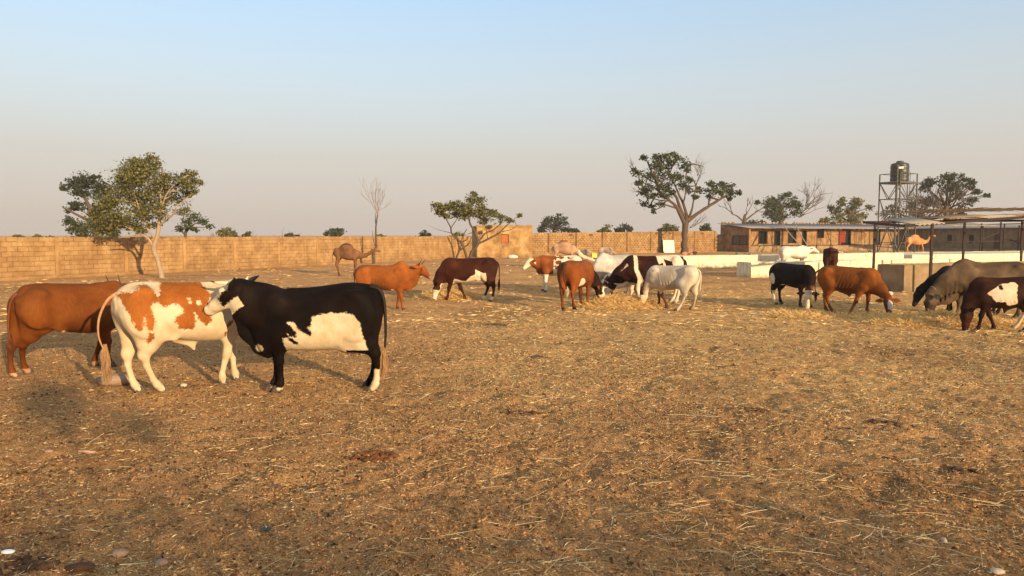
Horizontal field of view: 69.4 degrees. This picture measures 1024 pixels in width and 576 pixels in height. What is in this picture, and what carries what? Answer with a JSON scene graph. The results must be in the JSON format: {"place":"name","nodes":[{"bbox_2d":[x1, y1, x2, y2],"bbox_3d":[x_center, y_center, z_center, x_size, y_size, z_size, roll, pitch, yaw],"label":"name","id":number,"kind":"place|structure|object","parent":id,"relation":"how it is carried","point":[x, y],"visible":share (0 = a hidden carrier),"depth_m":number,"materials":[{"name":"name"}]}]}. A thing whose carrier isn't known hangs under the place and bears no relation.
{"place":"outdoors","nodes":[
{"label":"outdoors","id":0,"kind":"place"},
{"bbox_2d":[0,236,1023,575],"bbox_3d":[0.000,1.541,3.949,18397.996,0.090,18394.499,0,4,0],"label":"ground","id":1,"kind":"structure","parent":0,"point":[748,492],"depth_m":6.37,"materials":[{"name":"soil"}]},
{"bbox_2d":[1,549,14,553],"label":"plastic scrap","id":2,"kind":"object","parent":1,"relation":"on","point":[8,551],"visible":1,"depth_m":4.16,"materials":[{"name":"white plastic"}]},
{"bbox_2d":[0,554,60,575],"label":"dung pile","id":3,"kind":"object","parent":1,"relation":"on","point":[40,563],"visible":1,"depth_m":4.04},
{"bbox_2d":[32,234,54,236],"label":"bush","id":4,"kind":"object","parent":1,"relation":"on","point":[37,235],"visible":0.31,"depth_m":93.88,"materials":[{"name":"green plant"}]},
{"bbox_2d":[43,449,52,452],"bbox_3d":[-3.876,1.363,6.185,0.085,0.031,0.061,0,4,0],"label":"stone","id":5,"kind":"object","parent":1,"relation":"on","point":[48,450],"visible":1,"depth_m":6.17,"materials":[{"name":"beige stone"}]},
{"bbox_2d":[6,274,126,377],"bbox_3d":[-5.827,0.477,9.970,0.912,1.256,1.832,2,4,21],"label":"cow","id":6,"kind":"object","parent":1,"relation":"on","point":[36,312],"visible":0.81,"depth_m":9.44},
{"bbox_2d":[64,562,96,571],"bbox_3d":[-2.339,1.512,4.009,0.164,0.036,0.099,0,4,0],"label":"stone","id":7,"kind":"object","parent":1,"relation":"on","point":[80,566],"visible":0.99,"depth_m":3.98,"materials":[{"name":"brown stone"}]},
{"bbox_2d":[59,170,113,236],"bbox_3d":[-33.220,-5.674,57.764,4.250,7.113,3.683,-1,4,-18],"label":"dark tree","id":8,"kind":"object","parent":1,"relation":"on","point":[80,186],"visible":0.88,"depth_m":57.30,"materials":[{"name":"green plant"}]},
{"bbox_2d":[78,450,94,452],"bbox_3d":[-3.530,1.355,6.130,0.155,0.023,0.023,1,4,12],"label":"twig piece","id":9,"kind":"object","parent":1,"relation":"on","point":[85,451],"visible":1,"depth_m":6.12,"materials":[{"name":"beige wood"}]},
{"bbox_2d":[62,213,121,236],"bbox_3d":[-29.392,-3.484,52.014,4.154,3.500,3.491,0,4,0],"label":"bushy tree","id":10,"kind":"object","parent":1,"relation":"on","point":[77,228],"visible":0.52,"depth_m":51.09,"materials":[{"name":"green plant"}]},
{"bbox_2d":[94,373,136,385],"bbox_3d":[-4.794,1.111,8.942,0.460,0.158,0.248,0,4,0],"label":"stone","id":11,"kind":"object","parent":1,"relation":"on","point":[119,379],"visible":0.71,"depth_m":8.86,"materials":[{"name":"beige stone"}]},
{"bbox_2d":[110,548,129,557],"bbox_3d":[-2.243,1.518,4.231,0.108,0.052,0.070,0,4,0],"label":"stone","id":12,"kind":"object","parent":1,"relation":"on","point":[121,552],"visible":0.99,"depth_m":4.21,"materials":[{"name":"beige stone"}]},
{"bbox_2d":[81,152,204,277],"bbox_3d":[-15.698,-3.049,31.294,5.250,5.603,3.101,0,4,0],"label":"spreading tree","id":13,"kind":"object","parent":1,"relation":"on","point":[126,179],"visible":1,"depth_m":31.14,"materials":[{"name":"green plant"}]},
{"bbox_2d":[154,558,168,566],"bbox_3d":[-1.937,1.516,4.080,0.081,0.044,0.058,0,4,0],"label":"stone","id":14,"kind":"object","parent":1,"relation":"on","point":[161,562],"visible":1,"depth_m":4.06,"materials":[{"name":"beige stone"}]},
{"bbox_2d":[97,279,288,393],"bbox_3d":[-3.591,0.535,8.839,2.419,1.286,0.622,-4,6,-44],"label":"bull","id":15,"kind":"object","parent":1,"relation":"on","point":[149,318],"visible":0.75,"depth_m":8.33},
{"bbox_2d":[175,212,214,236],"bbox_3d":[-21.417,-3.445,50.270,2.384,3.669,2.555,2,5,28],"label":"tree","id":16,"kind":"object","parent":1,"relation":"on","point":[201,221],"visible":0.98,"depth_m":50.21,"materials":[{"name":"green plant"}]},
{"bbox_2d":[215,227,237,236],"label":"bush","id":17,"kind":"object","parent":1,"relation":"on","point":[223,232],"visible":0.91,"depth_m":94.20,"materials":[{"name":"green plant"}]},
{"bbox_2d":[0,236,471,280],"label":"block wall","id":18,"kind":"structure","parent":1,"relation":"on","point":[26,258],"depth_m":37.02,"materials":[{"name":"mud brick"},{"name":"cast concrete"}]},
{"bbox_2d":[233,231,251,236],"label":"bush","id":19,"kind":"object","parent":1,"relation":"on","point":[247,233],"visible":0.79,"depth_m":95.22,"materials":[{"name":"green plant"}]},
{"bbox_2d":[260,527,271,530],"bbox_3d":[-1.495,1.463,4.492,0.067,0.017,0.045,-3,5,-33],"label":"cloth scrap","id":20,"kind":"object","parent":1,"relation":"on","point":[266,528],"visible":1,"depth_m":4.48,"materials":[{"name":"fabric"}]},
{"bbox_2d":[284,232,299,236],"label":"bush","id":21,"kind":"object","parent":1,"relation":"on","point":[288,235],"visible":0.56,"depth_m":94.02,"materials":[{"name":"green plant"}]},
{"bbox_2d":[203,275,387,391],"bbox_3d":[-2.490,0.530,8.511,2.119,1.349,0.610,0,4,-4],"label":"cow","id":22,"kind":"object","parent":1,"relation":"on","point":[275,323],"visible":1,"depth_m":8.32},
{"bbox_2d":[323,227,346,236],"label":"bush","id":23,"kind":"object","parent":1,"relation":"on","point":[335,232],"visible":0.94,"depth_m":94.21,"materials":[{"name":"green plant"}]},
{"bbox_2d":[332,243,380,275],"bbox_3d":[-6.938,-1.256,32.927,2.342,1.477,0.456,1,4,14],"label":"camel","id":24,"kind":"object","parent":1,"relation":"on","point":[346,251],"visible":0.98,"depth_m":32.82},
{"bbox_2d":[344,450,397,461],"bbox_3d":[-1.153,1.379,6.046,0.435,0.058,0.304,0,4,0],"label":"dung pile","id":25,"kind":"object","parent":1,"relation":"on","point":[374,457],"visible":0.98,"depth_m":6.04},
{"bbox_2d":[358,175,390,263],"bbox_3d":[-8.530,-4.217,46.502,1.332,5.772,2.001,2,5,30],"label":"bare tree","id":26,"kind":"object","parent":1,"relation":"on","point":[375,244],"visible":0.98,"depth_m":46.85,"materials":[{"name":"brown plant"}]},
{"bbox_2d":[354,260,431,309],"bbox_3d":[-2.898,-0.095,18.041,2.013,1.251,0.642,1,4,8],"label":"zebu","id":27,"kind":"object","parent":1,"relation":"on","point":[399,277],"visible":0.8,"depth_m":17.81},
{"bbox_2d":[419,230,431,235],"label":"bush","id":28,"kind":"object","parent":1,"relation":"on","point":[424,233],"visible":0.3,"depth_m":94.21,"materials":[{"name":"green plant"}]},
{"bbox_2d":[414,287,483,299],"bbox_3d":[-1.848,0.185,21.468,2.102,0.495,1.917,0,4,0],"label":"hay heap","id":29,"kind":"object","parent":1,"relation":"on","point":[455,294],"visible":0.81,"depth_m":21.09,"materials":[{"name":"beige plant"}]},
{"bbox_2d":[449,231,465,235],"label":"bush","id":30,"kind":"object","parent":1,"relation":"on","point":[456,233],"visible":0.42,"depth_m":94.94,"materials":[{"name":"green plant"}]},
{"bbox_2d":[432,257,499,301],"bbox_3d":[-1.266,-0.237,20.494,1.880,1.225,0.694,0,4,0],"label":"cow","id":31,"kind":"object","parent":1,"relation":"on","point":[450,271],"visible":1,"depth_m":20.28},
{"bbox_2d":[428,191,522,257],"bbox_3d":[-2.815,-4.697,56.613,7.356,5.634,2.711,0,4,0],"label":"forked tree","id":32,"kind":"object","parent":1,"relation":"on","point":[466,211],"visible":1,"depth_m":56.52,"materials":[{"name":"green plant"}]},
{"bbox_2d":[481,323,507,325],"bbox_3d":[-0.343,0.730,14.793,0.552,0.050,0.056,1,4,14],"label":"stick","id":33,"kind":"object","parent":1,"relation":"on","point":[494,324],"visible":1,"depth_m":14.79,"materials":[{"name":"brown wood"}]},
{"bbox_2d":[472,225,533,257],"bbox_3d":[-0.901,-3.895,62.708,4.800,2.889,3.980,-1,4,-9],"label":"plaster hut","id":34,"kind":"object","parent":1,"relation":"on","point":[517,240],"visible":0.87,"depth_m":60.88,"materials":[{"name":"beige paint"}]},
{"bbox_2d":[0,318,1023,575],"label":"soil clods","id":35,"kind":"object","parent":1,"relation":"on","point":[412,560],"visible":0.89,"depth_m":5.77,"materials":[{"name":"brown soil"}]},
{"bbox_2d":[0,274,1023,575],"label":"loose straw","id":36,"kind":"object","parent":1,"relation":"on","point":[698,320],"visible":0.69,"depth_m":8.04,"materials":[{"name":"beige plant"}]},
{"bbox_2d":[0,309,1023,575],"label":"chaff","id":37,"kind":"object","parent":1,"relation":"on","point":[548,449],"visible":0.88,"depth_m":6.21,"materials":[{"name":"beige plant"}]},
{"bbox_2d":[0,260,1023,341],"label":"straw tufts","id":38,"kind":"object","parent":1,"relation":"on","point":[722,321],"visible":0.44,"depth_m":17.90,"materials":[{"name":"beige plant"}]},
{"bbox_2d":[507,255,517,257],"bbox_3d":[0.042,-2.484,58.679,0.865,0.329,0.443,0,4,0],"label":"sack","id":39,"kind":"object","parent":1,"relation":"on","point":[512,256],"visible":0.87,"depth_m":58.55,"materials":[{"name":"fabric"}]},
{"bbox_2d":[499,409,546,414],"bbox_3d":[0.113,1.273,7.522,0.476,0.052,0.191,1,4,16],"label":"dung pile","id":40,"kind":"object","parent":1,"relation":"on","point":[525,412],"visible":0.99,"depth_m":7.50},
{"bbox_2d":[522,255,582,291],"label":"cow","id":41,"kind":"object","parent":1,"relation":"on","point":[545,266],"visible":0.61,"depth_m":23.72},
{"bbox_2d":[537,213,572,232],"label":"tree","id":42,"kind":"object","parent":1,"relation":"on","point":[557,221],"visible":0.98,"depth_m":118.35,"materials":[{"name":"green plant"}]},
{"bbox_2d":[550,240,594,261],"bbox_3d":[3.406,-1.883,41.117,2.563,1.559,0.480,1,4,12],"label":"camel","id":43,"kind":"object","parent":1,"relation":"on","point":[566,247],"visible":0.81,"depth_m":41.00},
{"bbox_2d":[557,260,606,310],"bbox_3d":[1.722,-0.103,18.445,0.650,1.212,2.016,3,5,36],"label":"cow","id":44,"kind":"object","parent":1,"relation":"on","point":[572,276],"visible":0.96,"depth_m":17.85},
{"bbox_2d":[591,252,596,257],"bbox_3d":[6.594,-2.661,59.533,0.464,0.413,0.292,-1,4,-17],"label":"jerrycan","id":45,"kind":"object","parent":1,"relation":"on","point":[593,255],"visible":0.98,"depth_m":59.42,"materials":[{"name":"yellow plastic"}]},
{"bbox_2d":[596,224,612,231],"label":"bush","id":46,"kind":"object","parent":1,"relation":"on","point":[606,228],"visible":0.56,"depth_m":127.62,"materials":[{"name":"green plant"}]},
{"bbox_2d":[590,253,633,293],"bbox_3d":[3.036,-0.431,22.343,2.021,1.289,0.569,-3,5,-34],"label":"zebu","id":47,"kind":"object","parent":1,"relation":"on","point":[604,264],"visible":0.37,"depth_m":21.98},
{"bbox_2d":[571,293,664,309],"bbox_3d":[2.780,0.347,18.925,2.553,0.506,2.139,0,4,0],"label":"hay heap","id":48,"kind":"object","parent":1,"relation":"on","point":[616,301],"visible":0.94,"depth_m":18.48,"materials":[{"name":"beige plant"}]},
{"bbox_2d":[596,273,641,296],"bbox_3d":[2.985,-0.042,20.625,1.273,0.772,0.352,1,4,10],"label":"calf","id":49,"kind":"object","parent":1,"relation":"on","point":[603,281],"visible":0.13,"depth_m":20.57},
{"bbox_2d":[614,223,632,231],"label":"bush","id":50,"kind":"object","parent":1,"relation":"on","point":[628,228],"visible":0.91,"depth_m":129.43,"materials":[{"name":"green plant"}]},
{"bbox_2d":[532,231,716,254],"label":"block wall","id":51,"kind":"structure","parent":1,"relation":"on","point":[635,242],"depth_m":74.83,"materials":[{"name":"mud brick"},{"name":"cast concrete"}]},
{"bbox_2d":[604,255,686,303],"bbox_3d":[3.534,-0.243,19.838,2.317,1.300,0.850,0,4,2],"label":"cow","id":52,"kind":"object","parent":1,"relation":"on","point":[632,270],"visible":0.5,"depth_m":19.55},
{"bbox_2d":[661,240,674,252],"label":"door panel","id":53,"kind":"structure","parent":1,"relation":"on","point":[667,246],"depth_m":77.74,"materials":[{"name":"white paint"}]},
{"bbox_2d":[657,223,679,231],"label":"bush","id":54,"kind":"object","parent":1,"relation":"on","point":[668,227],"visible":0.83,"depth_m":127.86,"materials":[{"name":"green plant"}]},
{"bbox_2d":[639,265,701,310],"bbox_3d":[3.877,-0.015,18.141,1.667,1.114,0.669,4,5,41],"label":"cow","id":55,"kind":"object","parent":1,"relation":"on","point":[684,279],"visible":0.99,"depth_m":17.95},
{"bbox_2d":[625,151,741,251],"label":"tree","id":56,"kind":"object","parent":1,"relation":"on","point":[685,218],"visible":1,"depth_m":74.30,"materials":[{"name":"green plant"}]},
{"bbox_2d":[699,223,713,230],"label":"bush","id":57,"kind":"object","parent":1,"relation":"on","point":[707,227],"visible":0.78,"depth_m":129.31,"materials":[{"name":"green plant"}]},
{"bbox_2d":[716,234,724,251],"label":"outbuilding","id":58,"kind":"structure","parent":1,"relation":"on","point":[720,243],"depth_m":83.45,"materials":[{"name":"grey concrete"}]},
{"bbox_2d":[718,195,776,223],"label":"bare tree","id":59,"kind":"object","parent":1,"relation":"on","point":[744,218],"visible":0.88,"depth_m":97.50,"materials":[{"name":"brown plant"}]},
{"bbox_2d":[742,219,765,223],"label":"bush","id":60,"kind":"object","parent":1,"relation":"on","point":[753,221],"visible":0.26,"depth_m":129.65,"materials":[{"name":"green plant"}]},
{"bbox_2d":[744,407,768,412],"bbox_3d":[2.528,1.260,7.609,0.236,0.052,0.213,0,4,0],"label":"dung pile","id":61,"kind":"object","parent":1,"relation":"on","point":[758,409],"visible":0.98,"depth_m":7.58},
{"bbox_2d":[781,222,800,245],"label":"leaning pole","id":62,"kind":"object","parent":1,"relation":"on","point":[790,234],"visible":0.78,"depth_m":77.71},
{"bbox_2d":[681,253,903,268],"bbox_3d":[16.502,-1.508,42.988,16.600,0.919,1.016,-2,4,-24],"label":"trough","id":63,"kind":"object","parent":1,"relation":"on","point":[713,261],"visible":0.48,"depth_m":40.94,"materials":[{"name":"white concrete"}]},
{"bbox_2d":[754,180,832,223],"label":"tree","id":64,"kind":"object","parent":1,"relation":"on","point":[776,212],"visible":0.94,"depth_m":104.27,"materials":[{"name":"green plant"}]},
{"bbox_2d":[769,262,819,308],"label":"cow","id":65,"kind":"object","parent":1,"relation":"on","point":[800,277],"visible":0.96,"depth_m":18.60},
{"bbox_2d":[778,245,819,260],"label":"cow","id":66,"kind":"object","parent":1,"relation":"on","point":[802,252],"visible":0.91,"depth_m":39.97},
{"bbox_2d":[794,221,811,252],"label":"leaning pole","id":67,"kind":"object","parent":1,"relation":"on","point":[801,235],"visible":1,"depth_m":77.55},
{"bbox_2d":[758,307,849,319],"bbox_3d":[6.559,0.594,16.529,2.095,0.313,1.504,0,4,0],"label":"hay heap","id":68,"kind":"object","parent":1,"relation":"on","point":[802,314],"visible":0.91,"depth_m":16.24,"materials":[{"name":"beige plant"}]},
{"bbox_2d":[718,222,913,251],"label":"farm building","id":69,"kind":"structure","parent":1,"relation":"on","point":[756,237],"depth_m":84.91,"materials":[{"name":"zinc"},{"name":"mud brick"},{"name":"concrete"}]},
{"bbox_2d":[732,236,747,244],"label":"window","id":70,"kind":"structure","parent":69,"relation":"in","point":[736,240],"depth_m":81.09,"materials":[{"name":"metal"}]},
{"bbox_2d":[759,231,764,243],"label":"door","id":71,"kind":"structure","parent":69,"relation":"in","point":[762,234],"depth_m":82.64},
{"bbox_2d":[774,231,777,244],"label":"door","id":72,"kind":"structure","parent":69,"relation":"in","point":[776,234],"depth_m":83.44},
{"bbox_2d":[788,231,793,242],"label":"door","id":73,"kind":"structure","parent":69,"relation":"in","point":[790,240],"depth_m":84.29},
{"bbox_2d":[839,229,844,244],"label":"red door","id":74,"kind":"structure","parent":69,"relation":"in","point":[841,232],"depth_m":86.88,"materials":[{"name":"paint"}]},
{"bbox_2d":[846,230,848,244],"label":"door","id":75,"kind":"structure","parent":69,"relation":"in","point":[847,234],"depth_m":87.82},
{"bbox_2d":[816,217,834,223],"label":"bush","id":76,"kind":"object","parent":1,"relation":"on","point":[824,220],"visible":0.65,"depth_m":129.33,"materials":[{"name":"green plant"}]},
{"bbox_2d":[823,247,837,265],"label":"cow","id":77,"kind":"object","parent":1,"relation":"on","point":[830,255],"visible":0.7,"depth_m":30.01},
{"bbox_2d":[826,196,875,223],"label":"tree","id":78,"kind":"object","parent":1,"relation":"on","point":[853,218],"visible":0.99,"depth_m":113.42,"materials":[{"name":"green plant"}]},
{"bbox_2d":[814,265,900,313],"bbox_3d":[7.924,0.050,16.980,0.873,1.112,1.918,-4,6,-43],"label":"cow","id":79,"kind":"object","parent":1,"relation":"on","point":[858,282],"visible":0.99,"depth_m":16.78},
{"bbox_2d":[838,309,912,320],"bbox_3d":[8.003,0.621,16.145,1.877,0.316,1.482,0,4,0],"label":"hay heap","id":80,"kind":"object","parent":1,"relation":"on","point":[865,315],"visible":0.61,"depth_m":16.03,"materials":[{"name":"beige plant"}]},
{"bbox_2d":[737,256,1023,277],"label":"trough","id":81,"kind":"object","parent":1,"relation":"on","point":[754,269],"visible":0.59,"depth_m":33.80,"materials":[{"name":"white concrete"}]},
{"bbox_2d":[869,419,903,426],"bbox_3d":[3.592,1.292,7.086,0.309,0.045,0.169,2,4,24],"label":"dung pile","id":82,"kind":"object","parent":1,"relation":"on","point":[886,422],"visible":0.98,"depth_m":7.07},
{"bbox_2d":[882,456,900,459],"bbox_3d":[3.114,1.397,6.063,0.168,0.041,0.105,-1,4,-18],"label":"dung pile","id":83,"kind":"object","parent":1,"relation":"on","point":[894,458],"visible":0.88,"depth_m":6.05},
{"bbox_2d":[877,165,917,252],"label":"water tower","id":84,"kind":"structure","parent":1,"relation":"on","point":[897,183],"depth_m":71.05,"materials":[{"name":"grey metal"}]},
{"bbox_2d":[890,161,910,181],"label":"water tank","id":85,"kind":"object","parent":84,"relation":"on","point":[903,168],"visible":0.88,"depth_m":70.72,"materials":[{"name":"black plastic"}]},
{"bbox_2d":[873,193,960,223],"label":"thicket","id":86,"kind":"object","parent":1,"relation":"on","point":[925,198],"visible":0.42,"depth_m":97.70,"materials":[{"name":"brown plant"}]},
{"bbox_2d":[904,235,935,251],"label":"camel","id":87,"kind":"object","parent":1,"relation":"on","point":[915,240],"visible":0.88,"depth_m":68.06},
{"bbox_2d":[894,169,990,218],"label":"tree","id":88,"kind":"object","parent":1,"relation":"on","point":[929,183],"visible":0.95,"depth_m":93.75,"materials":[{"name":"green plant"}]},
{"bbox_2d":[863,207,1023,275],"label":"open shed","id":89,"kind":"structure","parent":1,"relation":"on","point":[914,221],"depth_m":26.66,"materials":[{"name":"metal"}]},
{"bbox_2d":[863,307,1023,329],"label":"hay heap","id":90,"kind":"object","parent":1,"relation":"on","point":[941,318],"visible":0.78,"depth_m":14.64,"materials":[{"name":"beige plant"}]},
{"bbox_2d":[877,261,1023,291],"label":"concrete tank","id":91,"kind":"object","parent":1,"relation":"on","point":[905,277],"visible":0.38,"depth_m":23.80,"materials":[{"name":"beige concrete"}]},
{"bbox_2d":[912,265,1000,314],"bbox_3d":[10.292,0.037,16.950,2.048,1.123,0.513,1,4,12],"label":"cow","id":92,"kind":"object","parent":1,"relation":"on","point":[922,289],"visible":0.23,"depth_m":17.02},
{"bbox_2d":[894,251,1023,258],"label":"feeding slab","id":93,"kind":"structure","parent":1,"relation":"on","point":[913,255],"depth_m":49.40,"materials":[{"name":"white concrete"}]},
{"bbox_2d":[943,466,980,473],"bbox_3d":[3.459,1.407,5.707,0.268,0.067,0.204,0,4,0],"label":"dung pile","id":94,"kind":"object","parent":1,"relation":"on","point":[955,468],"visible":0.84,"depth_m":5.66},
{"bbox_2d":[904,224,1023,251],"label":"farm building","id":95,"kind":"structure","parent":1,"relation":"on","point":[943,234],"depth_m":84.06,"materials":[{"name":"brick"}]},
{"bbox_2d":[947,235,951,242],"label":"window","id":96,"kind":"structure","parent":95,"relation":"in","point":[949,238],"depth_m":85.95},
{"bbox_2d":[969,235,973,243],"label":"window","id":97,"kind":"structure","parent":95,"relation":"in","point":[971,237],"depth_m":83.55,"materials":[{"name":"grey glass"}]},
{"bbox_2d":[994,232,999,248],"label":"door","id":98,"kind":"structure","parent":95,"relation":"in","point":[996,237],"depth_m":80.94,"materials":[{"name":"brown wood"}]},
{"bbox_2d":[923,259,1023,318],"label":"zebu","id":99,"kind":"object","parent":1,"relation":"on","point":[952,282],"visible":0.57,"depth_m":15.84,"materials":[{"name":"fur"}]},
{"bbox_2d":[943,222,1023,250],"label":"post frame","id":100,"kind":"object","parent":1,"relation":"on","point":[980,240],"visible":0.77,"depth_m":77.17,"materials":[{"name":"wood"}]},
{"bbox_2d":[959,276,1023,331],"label":"calf","id":101,"kind":"object","parent":1,"relation":"on","point":[987,294],"visible":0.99,"depth_m":13.79},
{"bbox_2d":[990,568,1004,574],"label":"stone","id":102,"kind":"object","parent":1,"relation":"on","point":[998,571],"visible":1,"depth_m":3.92,"materials":[{"name":"white stone"}]},
{"bbox_2d":[0,0,1023,235],"label":"sky","id":103,"kind":"structure","parent":0,"point":[535,108],"materials":[{"name":"blue"}]},
{"bbox_2d":[576,249,590,257],"bbox_3d":[5.233,-2.482,54.870,1.225,0.799,0.360,2,5,30],"label":"donkey","id":104,"kind":"object","parent":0,"point":[587,252],"visible":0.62,"depth_m":54.65},
{"bbox_2d":[598,247,616,254],"bbox_3d":[7.283,-2.652,56.286,1.411,0.921,0.415,0,4,6],"label":"donkey","id":105,"kind":"object","parent":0,"point":[606,250],"visible":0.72,"depth_m":56.15}
]}

